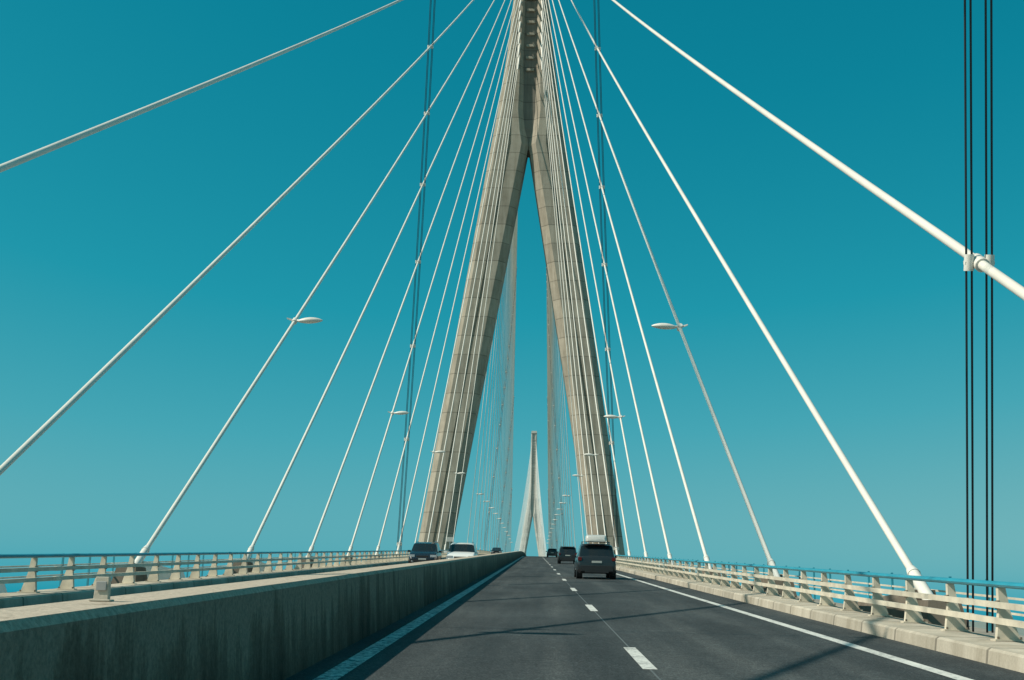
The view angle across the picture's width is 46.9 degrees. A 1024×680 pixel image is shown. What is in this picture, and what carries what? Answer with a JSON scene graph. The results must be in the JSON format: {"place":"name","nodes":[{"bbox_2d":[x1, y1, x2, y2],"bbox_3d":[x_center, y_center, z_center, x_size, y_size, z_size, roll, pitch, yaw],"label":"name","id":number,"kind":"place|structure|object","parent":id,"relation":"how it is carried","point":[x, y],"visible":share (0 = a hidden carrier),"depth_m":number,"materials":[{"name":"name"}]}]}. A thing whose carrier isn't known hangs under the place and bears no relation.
{"place":"outdoors","nodes":[
{"label":"outdoors","id":0,"kind":"place"},
{"bbox_2d":[0,553,969,629],"bbox_3d":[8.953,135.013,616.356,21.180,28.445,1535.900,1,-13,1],"label":"cable anchor blocks","id":1,"kind":"structure","parent":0,"point":[934,619],"depth_m":27.82,"materials":[{"name":"grey concrete"}]},
{"bbox_2d":[0,0,1023,621],"label":"sky","id":2,"kind":"structure","parent":0,"point":[100,231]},
{"bbox_2d":[285,556,1023,679],"bbox_3d":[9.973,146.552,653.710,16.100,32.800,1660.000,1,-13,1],"label":"road","id":3,"kind":"structure","parent":0,"point":[529,618],"depth_m":17.81,"materials":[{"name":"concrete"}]},
{"bbox_2d":[0,551,525,679],"bbox_3d":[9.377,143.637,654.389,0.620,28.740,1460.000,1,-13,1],"label":"concrete median barrier","id":4,"kind":"object","parent":3,"relation":"on","point":[282,628],"visible":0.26,"depth_m":9.81,"materials":[{"name":"grey concrete"}]},
{"bbox_2d":[89,577,113,601],"bbox_3d":[-2.714,1.657,7.828,0.140,0.170,0.090,1,-13,1],"label":"barrier reflector","id":5,"kind":"object","parent":4,"relation":"on","point":[102,591],"visible":0.85,"depth_m":7.80,"materials":[{"name":"plastic"}]},
{"bbox_2d":[408,541,441,562],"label":"car","id":6,"kind":"object","parent":3,"relation":"on","point":[424,551],"visible":0.8,"depth_m":79.82,"materials":[{"name":"black paint"}]},
{"bbox_2d":[444,542,478,558],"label":"car","id":7,"kind":"object","parent":3,"relation":"on","point":[457,550],"visible":0.52,"depth_m":78.21,"materials":[{"name":"white paint"}]},
{"bbox_2d":[490,547,502,553],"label":"car","id":8,"kind":"object","parent":3,"relation":"on","point":[494,550],"visible":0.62,"depth_m":212.43,"materials":[{"name":"black paint"}]},
{"bbox_2d":[546,548,558,557],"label":"car","id":9,"kind":"object","parent":3,"relation":"on","point":[551,551],"visible":0.88,"depth_m":201.93,"materials":[{"name":"black paint"}]},
{"bbox_2d":[556,546,576,563],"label":"car","id":10,"kind":"object","parent":3,"relation":"on","point":[565,553],"visible":0.84,"depth_m":114.26,"materials":[{"name":"black paint"}]},
{"bbox_2d":[571,535,616,578],"bbox_3d":[4.070,10.689,58.204,2.260,2.105,4.567,1,-10,1],"label":"car","id":11,"kind":"object","parent":3,"relation":"on","point":[594,557],"visible":1,"depth_m":56.16,"materials":[{"name":"grey paint"}]},
{"bbox_2d":[549,564,660,679],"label":"road seam","id":12,"kind":"object","parent":3,"relation":"on","point":[611,629],"visible":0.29,"depth_m":20.47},
{"bbox_2d":[313,556,972,679],"bbox_3d":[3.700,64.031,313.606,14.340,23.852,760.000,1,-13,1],"label":"lane markings","id":13,"kind":"structure","parent":3,"relation":"on","point":[340,670],"depth_m":16.87,"materials":[{"name":"paint"}]},
{"bbox_2d":[969,621,1023,635],"bbox_3d":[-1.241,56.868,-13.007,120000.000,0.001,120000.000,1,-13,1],"label":"water","id":14,"kind":"structure","parent":0,"point":[977,624],"depth_m":11416.18,"materials":[{"name":"teal liquid"}]},
{"bbox_2d":[419,0,624,554],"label":"bridge tower","id":15,"kind":"structure","parent":14,"relation":"in","point":[528,136],"depth_m":207.11,"materials":[{"name":"concrete"}]},
{"bbox_2d":[134,0,932,599],"bbox_3d":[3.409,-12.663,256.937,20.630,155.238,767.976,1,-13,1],"label":"cable guide pipes","id":16,"kind":"object","parent":15,"relation":"attached to","point":[918,586],"visible":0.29,"depth_m":51.79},
{"bbox_2d":[0,0,1023,567],"bbox_3d":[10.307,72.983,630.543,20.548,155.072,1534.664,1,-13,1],"label":"stay cables","id":17,"kind":"object","parent":16,"relation":"attached to","point":[1004,280],"visible":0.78,"depth_m":86.42,"materials":[{"name":"white metal"}]},
{"bbox_2d":[287,317,322,324],"bbox_3d":[-10.036,-0.910,57.164,1.730,0.388,0.441,1,-13,1],"label":"street lamp","id":18,"kind":"object","parent":17,"relation":"attached to","point":[308,320],"visible":1,"depth_m":57.04,"materials":[{"name":"white metal"}]},
{"bbox_2d":[388,411,408,414],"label":"street lamp","id":19,"kind":"object","parent":17,"relation":"attached to","point":[399,412],"visible":1,"depth_m":95.85,"materials":[{"name":"white metal"}]},
{"bbox_2d":[583,453,598,456],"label":"street lamp","id":20,"kind":"object","parent":17,"relation":"attached to","point":[589,454],"visible":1,"depth_m":133.93,"materials":[{"name":"white metal"}]},
{"bbox_2d":[604,415,624,419],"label":"street lamp","id":21,"kind":"object","parent":17,"relation":"attached to","point":[613,416],"visible":1,"depth_m":95.45,"materials":[{"name":"white metal"}]},
{"bbox_2d":[652,323,687,330],"bbox_3d":[7.579,-0.616,56.771,1.730,0.388,0.441,1,-13,1],"label":"street lamp","id":22,"kind":"object","parent":17,"relation":"attached to","point":[663,326],"visible":1,"depth_m":56.66,"materials":[{"name":"white metal"}]},
{"bbox_2d":[397,0,993,632],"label":"cross tie ropes","id":23,"kind":"object","parent":17,"relation":"attached to","point":[965,312],"visible":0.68,"depth_m":19.84,"materials":[{"name":"black metal"}]},
{"bbox_2d":[397,45,994,549],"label":"rope clamps","id":24,"kind":"object","parent":23,"relation":"attached to","point":[971,261],"visible":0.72,"depth_m":19.41,"materials":[{"name":"white metal"}]},
{"bbox_2d":[519,431,545,556],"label":"bridge tower","id":25,"kind":"structure","parent":14,"relation":"in","point":[532,510],"depth_m":1049.11,"materials":[{"name":"beige concrete"}]},
{"bbox_3d":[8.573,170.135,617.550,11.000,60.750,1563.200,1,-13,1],"label":"viaduct piers","id":26,"kind":"object","parent":14,"relation":"on","visible":0},
{"bbox_2d":[797,596,1023,639],"bbox_3d":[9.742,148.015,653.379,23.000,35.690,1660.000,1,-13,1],"label":"bridge deck","id":27,"kind":"structure","parent":26,"relation":"on","point":[979,630],"depth_m":23.65,"materials":[{"name":"concrete"}]},
{"bbox_2d":[0,550,408,586],"bbox_3d":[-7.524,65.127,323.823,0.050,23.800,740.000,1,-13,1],"label":"railing","id":28,"kind":"object","parent":27,"relation":"on","point":[90,563],"visible":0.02,"depth_m":38.28,"materials":[{"name":"teal paint"}]},
{"bbox_2d":[447,537,453,547],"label":"traffic sign","id":29,"kind":"object","parent":28,"relation":"attached to","point":[449,539],"visible":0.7,"depth_m":187.75,"materials":[{"name":"grey metal"}]},
{"bbox_2d":[0,554,485,608],"bbox_3d":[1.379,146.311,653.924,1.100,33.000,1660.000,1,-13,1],"label":"kerb","id":30,"kind":"structure","parent":27,"relation":"on","point":[16,599],"depth_m":32.02,"materials":[{"name":"concrete"}]},
{"bbox_2d":[0,550,490,592],"bbox_3d":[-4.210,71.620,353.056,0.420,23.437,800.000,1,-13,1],"label":"guardrail","id":31,"kind":"object","parent":30,"relation":"on","point":[30,580],"visible":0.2,"depth_m":35.68,"materials":[{"name":"white metal"}]},
{"bbox_2d":[615,554,1023,630],"bbox_3d":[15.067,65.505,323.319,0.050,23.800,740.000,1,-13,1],"label":"railing","id":32,"kind":"object","parent":27,"relation":"on","point":[892,586],"visible":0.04,"depth_m":31.61,"materials":[{"name":"teal paint"}]},
{"bbox_2d":[616,565,1023,672],"bbox_3d":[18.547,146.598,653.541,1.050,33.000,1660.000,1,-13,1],"label":"kerb","id":33,"kind":"structure","parent":27,"relation":"on","point":[979,647],"depth_m":20.33,"materials":[{"name":"concrete"}]},
{"bbox_2d":[555,555,1023,641],"bbox_3d":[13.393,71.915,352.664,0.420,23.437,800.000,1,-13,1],"label":"guardrail","id":34,"kind":"object","parent":33,"relation":"on","point":[1002,620],"visible":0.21,"depth_m":23.23,"materials":[{"name":"white metal"}]}
]}

